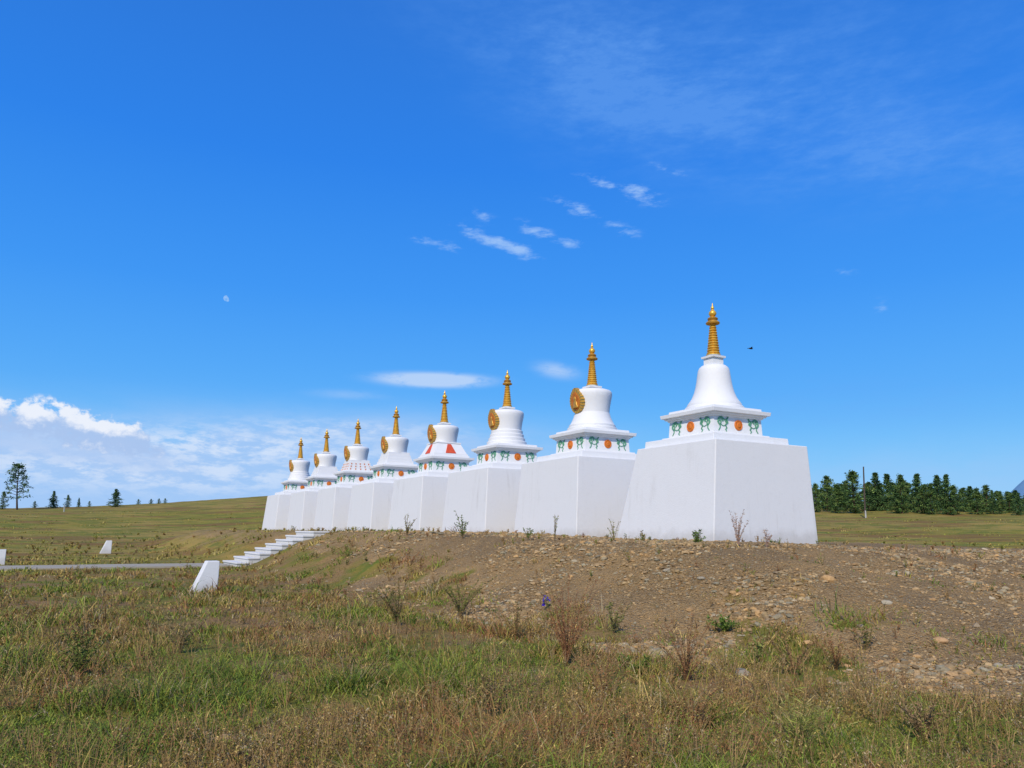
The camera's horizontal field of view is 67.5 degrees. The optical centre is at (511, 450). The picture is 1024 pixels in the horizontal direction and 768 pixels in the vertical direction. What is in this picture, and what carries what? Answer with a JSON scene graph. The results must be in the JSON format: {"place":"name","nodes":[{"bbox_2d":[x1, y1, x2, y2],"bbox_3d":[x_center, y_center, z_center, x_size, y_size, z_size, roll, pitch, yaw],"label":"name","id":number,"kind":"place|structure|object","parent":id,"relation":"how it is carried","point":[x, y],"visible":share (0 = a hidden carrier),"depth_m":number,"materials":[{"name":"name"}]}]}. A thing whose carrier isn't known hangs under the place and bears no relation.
{"place":"outdoors","nodes":[
{"label":"outdoors","id":0,"kind":"place"},
{"bbox_2d":[0,563,232,570],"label":"path","id":1,"kind":"structure","parent":0,"point":[107,566],"depth_m":30.83,"materials":[{"name":"concrete"}]},
{"bbox_2d":[0,496,1023,767],"bbox_3d":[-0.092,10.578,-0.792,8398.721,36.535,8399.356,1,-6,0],"label":"ground","id":2,"kind":"structure","parent":0,"point":[246,514],"depth_m":14.16,"materials":[{"name":"brown soil"}]},
{"bbox_2d":[0,549,5,564],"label":"marker block","id":3,"kind":"structure","parent":2,"relation":"on","point":[2,556],"depth_m":32.62,"materials":[{"name":"white paint"}]},
{"bbox_2d":[0,491,9,508],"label":"bushy tree","id":4,"kind":"object","parent":2,"relation":"on","point":[3,505],"visible":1,"depth_m":126.55,"materials":[{"name":"green plant"}]},
{"bbox_2d":[4,462,33,509],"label":"pine tree","id":5,"kind":"object","parent":2,"relation":"on","point":[15,468],"visible":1,"depth_m":125.99,"materials":[{"name":"green plant"}]},
{"bbox_2d":[46,491,60,507],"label":"conifer tree","id":6,"kind":"object","parent":2,"relation":"on","point":[53,501],"visible":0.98,"depth_m":132.76,"materials":[{"name":"green plant"}]},
{"bbox_2d":[63,495,70,506],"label":"bushy tree","id":7,"kind":"object","parent":2,"relation":"on","point":[68,498],"visible":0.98,"depth_m":135.64,"materials":[{"name":"green plant"}]},
{"bbox_2d":[59,621,111,675],"bbox_3d":[-4.593,2.147,8.280,0.538,0.613,0.553,-5,-8,42],"label":"weed plant","id":8,"kind":"object","parent":2,"relation":"on","point":[78,662],"visible":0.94,"depth_m":8.23,"materials":[{"name":"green plant"}]},
{"bbox_2d":[100,541,111,553],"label":"marker block","id":9,"kind":"structure","parent":2,"relation":"on","point":[106,548],"depth_m":45.85,"materials":[{"name":"white paint"}]},
{"bbox_2d":[106,489,122,506],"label":"conifer tree","id":10,"kind":"object","parent":2,"relation":"on","point":[115,500],"visible":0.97,"depth_m":132.99,"materials":[{"name":"green plant"}]},
{"bbox_2d":[151,603,213,652],"bbox_3d":[-4.278,2.295,9.932,0.673,0.677,0.692,1,-6,0],"label":"weed plant","id":11,"kind":"object","parent":2,"relation":"on","point":[182,633],"visible":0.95,"depth_m":9.91,"materials":[{"name":"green plant"}]},
{"bbox_2d":[190,561,219,592],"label":"marker block","id":12,"kind":"structure","parent":2,"relation":"on","point":[209,571],"depth_m":19.42,"materials":[{"name":"white paint"}]},
{"bbox_2d":[223,531,333,566],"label":"staircase","id":13,"kind":"structure","parent":2,"relation":"on","point":[258,554],"depth_m":33.98,"materials":[{"name":"concrete"}]},
{"bbox_2d":[262,438,309,529],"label":"stupa","id":14,"kind":"object","parent":2,"relation":"on","point":[276,511],"visible":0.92,"depth_m":57.26,"materials":[{"name":"white paint"}]},
{"bbox_2d":[286,430,337,530],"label":"stupa","id":15,"kind":"object","parent":2,"relation":"on","point":[302,508],"visible":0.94,"depth_m":52.26,"materials":[{"name":"white paint"}]},
{"bbox_2d":[313,420,372,530],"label":"stupa","id":16,"kind":"object","parent":2,"relation":"on","point":[332,507],"visible":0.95,"depth_m":47.26,"materials":[{"name":"white paint"}]},
{"bbox_2d":[347,406,417,530],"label":"stupa","id":17,"kind":"object","parent":2,"relation":"on","point":[370,503],"visible":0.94,"depth_m":42.23,"materials":[{"name":"white paint"}]},
{"bbox_2d":[370,575,425,624],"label":"weed plant","id":18,"kind":"object","parent":2,"relation":"on","point":[392,608],"visible":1,"depth_m":12.86,"materials":[{"name":"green plant"}]},
{"bbox_2d":[404,514,416,535],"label":"weed plant","id":19,"kind":"object","parent":2,"relation":"on","point":[408,527],"visible":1,"depth_m":26.05,"materials":[{"name":"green plant"}]},
{"bbox_2d":[388,391,474,531],"bbox_3d":[-3.517,0.860,38.323,4.096,7.840,4.336,4,-7,-29],"label":"stupa","id":20,"kind":"object","parent":2,"relation":"on","point":[420,495],"visible":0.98,"depth_m":37.19,"materials":[{"name":"white paint"}]},
{"bbox_2d":[454,511,467,538],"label":"weed plant","id":21,"kind":"object","parent":2,"relation":"on","point":[462,528],"visible":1,"depth_m":22.98,"materials":[{"name":"green plant"}]},
{"bbox_2d":[442,574,497,615],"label":"weed plant","id":22,"kind":"object","parent":2,"relation":"on","point":[458,606],"visible":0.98,"depth_m":14.28,"materials":[{"name":"green plant"}]},
{"bbox_2d":[453,665,525,716],"bbox_3d":[-0.205,2.087,6.651,0.688,0.447,0.387,6,-8,-42],"label":"weed plant","id":23,"kind":"object","parent":2,"relation":"on","point":[490,689],"visible":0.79,"depth_m":6.59,"materials":[{"name":"brown plant"}]},
{"bbox_2d":[441,370,542,532],"bbox_3d":[-0.332,0.362,33.321,4.096,7.840,4.336,4,-7,-29],"label":"stupa","id":24,"kind":"object","parent":2,"relation":"on","point":[482,495],"visible":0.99,"depth_m":32.06,"materials":[{"name":"white paint"}]},
{"bbox_2d":[0,504,1023,767],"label":"grass","id":25,"kind":"structure","parent":2,"relation":"on","point":[356,684],"depth_m":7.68,"materials":[{"name":"green plant"}]},
{"bbox_2d":[499,598,539,638],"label":"weed plant","id":26,"kind":"object","parent":2,"relation":"on","point":[516,625],"visible":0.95,"depth_m":11.35,"materials":[{"name":"brown plant"}]},
{"bbox_2d":[523,528,533,539],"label":"weed plant","id":27,"kind":"object","parent":2,"relation":"on","point":[527,535],"visible":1,"depth_m":20.64,"materials":[{"name":"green plant"}]},
{"bbox_2d":[542,595,549,607],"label":"flowering plant","id":28,"kind":"object","parent":2,"relation":"on","point":[544,601],"visible":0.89,"depth_m":13.99,"materials":[{"name":"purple plant"}]},
{"bbox_2d":[554,515,558,540],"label":"weed plant","id":29,"kind":"object","parent":2,"relation":"on","point":[555,524],"visible":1,"depth_m":19.60,"materials":[{"name":"green plant"}]},
{"bbox_2d":[535,575,603,662],"bbox_3d":[0.735,2.073,9.358,0.729,1.078,0.863,-1,-6,16],"label":"weed plant","id":30,"kind":"object","parent":2,"relation":"on","point":[563,643],"visible":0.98,"depth_m":9.31,"materials":[{"name":"brown plant"}]},
{"bbox_2d":[514,344,636,537],"bbox_3d":[2.852,-0.136,28.318,4.096,7.840,4.336,4,-7,-29],"label":"stupa","id":31,"kind":"object","parent":2,"relation":"on","point":[578,482],"visible":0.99,"depth_m":26.88,"materials":[{"name":"white paint"}]},
{"bbox_2d":[574,644,635,696],"bbox_3d":[0.893,2.168,7.431,0.583,0.514,0.647,1,-6,0],"label":"weed plant","id":32,"kind":"object","parent":2,"relation":"on","point":[607,666],"visible":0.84,"depth_m":7.42,"materials":[{"name":"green plant"}]},
{"bbox_2d":[607,519,620,540],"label":"weed plant","id":33,"kind":"object","parent":2,"relation":"on","point":[613,531],"visible":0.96,"depth_m":18.11,"materials":[{"name":"green plant"}]},
{"bbox_2d":[605,602,631,632],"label":"weed plant","id":34,"kind":"object","parent":2,"relation":"on","point":[612,619],"visible":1,"depth_m":11.80,"materials":[{"name":"green plant"}]},
{"bbox_2d":[617,652,631,666],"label":"weed plant","id":35,"kind":"object","parent":2,"relation":"on","point":[627,658],"visible":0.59,"depth_m":9.10,"materials":[{"name":"green plant"}]},
{"bbox_2d":[633,653,651,672],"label":"weed plant","id":36,"kind":"object","parent":2,"relation":"on","point":[644,661],"visible":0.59,"depth_m":8.64,"materials":[{"name":"green plant"}]},
{"bbox_2d":[266,530,1023,703],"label":"gravel","id":37,"kind":"structure","parent":2,"relation":"on","point":[949,669],"depth_m":13.90,"materials":[{"name":"brown gravel"}]},
{"bbox_2d":[649,610,724,680],"bbox_3d":[1.918,2.111,8.265,0.806,0.794,0.698,6,-8,-42],"label":"weed plant","id":38,"kind":"object","parent":2,"relation":"on","point":[684,663],"visible":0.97,"depth_m":8.26,"materials":[{"name":"brown plant"}]},
{"bbox_2d":[647,669,746,727],"bbox_3d":[1.514,2.082,6.359,0.833,0.531,0.653,-5,-8,41],"label":"weed plant","id":39,"kind":"object","parent":2,"relation":"on","point":[692,704],"visible":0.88,"depth_m":6.35,"materials":[{"name":"brown plant"}]},
{"bbox_2d":[692,529,705,541],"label":"weed plant","id":40,"kind":"object","parent":2,"relation":"on","point":[696,535],"visible":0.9,"depth_m":15.78,"materials":[{"name":"green plant"}]},
{"bbox_2d":[617,303,817,543],"bbox_3d":[6.022,-0.632,23.334,4.126,7.840,4.402,4,-7,-29],"label":"stupa","id":41,"kind":"object","parent":2,"relation":"on","point":[712,462],"visible":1,"depth_m":21.82,"materials":[{"name":"white paint"}]},
{"bbox_2d":[706,614,739,631],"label":"weed plant","id":42,"kind":"object","parent":2,"relation":"on","point":[726,625],"visible":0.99,"depth_m":11.29,"materials":[{"name":"green plant"}]},
{"bbox_2d":[730,509,748,545],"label":"weed plant","id":43,"kind":"object","parent":2,"relation":"on","point":[738,539],"visible":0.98,"depth_m":15.42,"materials":[{"name":"brown plant"}]},
{"bbox_2d":[735,668,750,675],"bbox_3d":[2.622,2.546,8.759,0.200,0.116,0.199,1,-6,-9],"label":"rock","id":44,"kind":"object","parent":2,"relation":"on","point":[741,671],"visible":0.36,"depth_m":8.70,"materials":[{"name":"stone"}]},
{"bbox_2d":[749,635,765,663],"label":"weed plant","id":45,"kind":"object","parent":2,"relation":"on","point":[760,645],"visible":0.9,"depth_m":9.36,"materials":[{"name":"green plant"}]},
{"bbox_2d":[763,529,771,546],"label":"weed plant","id":46,"kind":"object","parent":2,"relation":"on","point":[766,536],"visible":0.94,"depth_m":15.94,"materials":[{"name":"brown plant"}]},
{"bbox_2d":[767,633,817,674],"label":"weed plant","id":47,"kind":"object","parent":2,"relation":"on","point":[799,658],"visible":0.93,"depth_m":8.90,"materials":[{"name":"brown plant"}]},
{"bbox_2d":[743,675,860,746],"bbox_3d":[2.189,2.001,5.772,0.633,0.536,0.742,2,-6,-10],"label":"weed plant","id":48,"kind":"object","parent":2,"relation":"on","point":[800,722],"visible":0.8,"depth_m":5.72,"materials":[{"name":"green plant"}]},
{"bbox_2d":[811,483,826,511],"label":"bushy tree","id":49,"kind":"object","parent":2,"relation":"on","point":[815,486],"visible":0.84,"depth_m":131.22,"materials":[{"name":"green plant"}]},
{"bbox_2d":[813,475,842,511],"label":"bushy tree","id":50,"kind":"object","parent":2,"relation":"on","point":[826,484],"visible":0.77,"depth_m":135.84,"materials":[{"name":"green plant"}]},
{"bbox_2d":[820,575,835,581],"bbox_3d":[5.233,2.136,12.717,0.174,0.164,0.216,4,-7,-30],"label":"rock","id":51,"kind":"object","parent":2,"relation":"on","point":[829,578],"visible":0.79,"depth_m":12.65,"materials":[{"name":"stone"}]},
{"bbox_2d":[816,634,846,669],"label":"weed plant","id":52,"kind":"object","parent":2,"relation":"on","point":[836,658],"visible":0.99,"depth_m":9.10,"materials":[{"name":"brown plant"}]},
{"bbox_2d":[822,486,852,512],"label":"bushy tree","id":53,"kind":"object","parent":2,"relation":"on","point":[835,506],"visible":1,"depth_m":128.93,"materials":[{"name":"green plant"}]},
{"bbox_2d":[832,483,842,504],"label":"bushy tree","id":54,"kind":"object","parent":2,"relation":"on","point":[834,485],"visible":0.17,"depth_m":161.18,"materials":[{"name":"green plant"}]},
{"bbox_2d":[838,481,852,509],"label":"conifer tree","id":55,"kind":"object","parent":2,"relation":"on","point":[844,495],"visible":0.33,"depth_m":142.27,"materials":[{"name":"green plant"}]},
{"bbox_2d":[833,470,878,513],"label":"bushy tree","id":56,"kind":"object","parent":2,"relation":"on","point":[852,475],"visible":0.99,"depth_m":128.65,"materials":[{"name":"green plant"}]},
{"bbox_2d":[851,623,877,649],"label":"weed plant","id":57,"kind":"object","parent":2,"relation":"on","point":[865,644],"visible":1,"depth_m":9.77,"materials":[{"name":"brown plant"}]},
{"bbox_2d":[863,467,866,517],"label":"utility pole","id":58,"kind":"object","parent":2,"relation":"on","point":[864,493],"visible":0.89,"depth_m":115.67,"materials":[{"name":"brown wood"}]},
{"bbox_2d":[859,481,880,510],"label":"conifer tree","id":59,"kind":"object","parent":2,"relation":"on","point":[868,502],"visible":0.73,"depth_m":137.84,"materials":[{"name":"green plant"}]},
{"bbox_2d":[860,472,890,510],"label":"conifer tree","id":60,"kind":"object","parent":2,"relation":"on","point":[875,480],"visible":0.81,"depth_m":139.10,"materials":[{"name":"green plant"}]},
{"bbox_2d":[875,483,891,508],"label":"bushy tree","id":61,"kind":"object","parent":2,"relation":"on","point":[883,499],"visible":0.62,"depth_m":139.74,"materials":[{"name":"green plant"}]},
{"bbox_2d":[881,600,892,604],"bbox_3d":[5.760,2.334,11.780,0.157,0.077,0.113,-1,-6,12],"label":"rock","id":62,"kind":"object","parent":2,"relation":"on","point":[888,602],"visible":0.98,"depth_m":11.75,"materials":[{"name":"stone"}]},
{"bbox_2d":[882,473,895,509],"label":"conifer tree","id":63,"kind":"object","parent":2,"relation":"on","point":[887,480],"visible":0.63,"depth_m":141.61,"materials":[{"name":"green plant"}]},
{"bbox_2d":[886,487,906,512],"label":"bushy tree","id":64,"kind":"object","parent":2,"relation":"on","point":[893,508],"visible":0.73,"depth_m":127.44,"materials":[{"name":"green plant"}]},
{"bbox_2d":[889,473,915,513],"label":"bushy tree","id":65,"kind":"object","parent":2,"relation":"on","point":[900,485],"visible":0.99,"depth_m":126.53,"materials":[{"name":"green plant"}]},
{"bbox_2d":[899,485,913,510],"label":"conifer tree","id":66,"kind":"object","parent":2,"relation":"on","point":[908,493],"visible":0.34,"depth_m":134.94,"materials":[{"name":"green plant"}]},
{"bbox_2d":[902,482,915,508],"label":"bushy tree","id":67,"kind":"object","parent":2,"relation":"on","point":[907,483],"visible":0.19,"depth_m":152.72,"materials":[{"name":"green plant"}]},
{"bbox_2d":[904,473,926,512],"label":"conifer tree","id":68,"kind":"object","parent":2,"relation":"on","point":[917,482],"visible":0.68,"depth_m":130.52,"materials":[{"name":"green plant"}]},
{"bbox_2d":[911,487,932,513],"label":"bushy tree","id":69,"kind":"object","parent":2,"relation":"on","point":[921,501],"visible":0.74,"depth_m":125.81,"materials":[{"name":"green plant"}]},
{"bbox_2d":[895,693,951,739],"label":"weed plant","id":70,"kind":"object","parent":2,"relation":"on","point":[917,725],"visible":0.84,"depth_m":6.04,"materials":[{"name":"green plant"}]},
{"bbox_2d":[917,483,943,514],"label":"bushy tree","id":71,"kind":"object","parent":2,"relation":"on","point":[929,490],"visible":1,"depth_m":123.55,"materials":[{"name":"green plant"}]},
{"bbox_2d":[926,475,950,511],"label":"conifer tree","id":72,"kind":"object","parent":2,"relation":"on","point":[937,483],"visible":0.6,"depth_m":135.11,"materials":[{"name":"green plant"}]},
{"bbox_2d":[933,637,948,643],"bbox_3d":[5.584,2.470,9.992,0.190,0.090,0.149,-2,-6,22],"label":"rock","id":73,"kind":"object","parent":2,"relation":"on","point":[942,640],"visible":0.87,"depth_m":9.94,"materials":[{"name":"stone"}]},
{"bbox_2d":[937,474,961,514],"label":"conifer tree","id":74,"kind":"object","parent":2,"relation":"on","point":[945,490],"visible":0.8,"depth_m":124.58,"materials":[{"name":"green plant"}]},
{"bbox_2d":[939,484,966,514],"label":"bushy tree","id":75,"kind":"object","parent":2,"relation":"on","point":[953,508],"visible":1,"depth_m":122.45,"materials":[{"name":"green plant"}]},
{"bbox_2d":[955,488,964,510],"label":"bushy tree","id":76,"kind":"object","parent":2,"relation":"on","point":[961,490],"visible":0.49,"depth_m":135.84,"materials":[{"name":"green plant"}]},
{"bbox_2d":[959,486,983,511],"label":"conifer tree","id":77,"kind":"object","parent":2,"relation":"on","point":[969,491],"visible":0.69,"depth_m":132.06,"materials":[{"name":"green plant"}]},
{"bbox_2d":[967,487,990,514],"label":"bushy tree","id":78,"kind":"object","parent":2,"relation":"on","point":[977,496],"visible":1,"depth_m":124.67,"materials":[{"name":"green plant"}]},
{"bbox_2d":[973,484,996,511],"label":"bushy tree","id":79,"kind":"object","parent":2,"relation":"on","point":[985,490],"visible":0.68,"depth_m":131.22,"materials":[{"name":"green plant"}]},
{"bbox_2d":[986,490,1000,513],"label":"conifer tree","id":80,"kind":"object","parent":2,"relation":"on","point":[992,505],"visible":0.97,"depth_m":125.32,"materials":[{"name":"green plant"}]},
{"bbox_2d":[989,491,1007,509],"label":"bushy tree","id":81,"kind":"object","parent":2,"relation":"on","point":[998,498],"visible":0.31,"depth_m":146.63,"materials":[{"name":"green plant"}]},
{"bbox_2d":[994,491,1010,513],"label":"bushy tree","id":82,"kind":"object","parent":2,"relation":"on","point":[1000,501],"visible":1,"depth_m":125.39,"materials":[{"name":"green plant"}]},
{"bbox_2d":[996,493,1015,512],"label":"bushy tree","id":83,"kind":"object","parent":2,"relation":"on","point":[1008,499],"visible":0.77,"depth_m":129.12,"materials":[{"name":"green plant"}]},
{"bbox_2d":[1007,490,1023,508],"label":"conifer tree","id":84,"kind":"object","parent":2,"relation":"on","point":[1014,493],"visible":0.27,"depth_m":141.56,"materials":[{"name":"green plant"}]},
{"bbox_2d":[1010,494,1023,515],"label":"conifer tree","id":85,"kind":"object","parent":2,"relation":"on","point":[1018,511],"visible":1,"depth_m":120.17,"materials":[{"name":"green plant"}]},
{"bbox_2d":[0,0,1023,507],"label":"sky","id":86,"kind":"structure","parent":0,"point":[403,204],"materials":[{"name":"blue"}]},
{"bbox_2d":[1011,480,1023,497],"bbox_3d":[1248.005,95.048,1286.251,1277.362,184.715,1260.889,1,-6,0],"label":"hills","id":87,"kind":"structure","parent":0,"point":[1019,488],"depth_m":1480.60,"materials":[{"name":"blue"}]}
]}

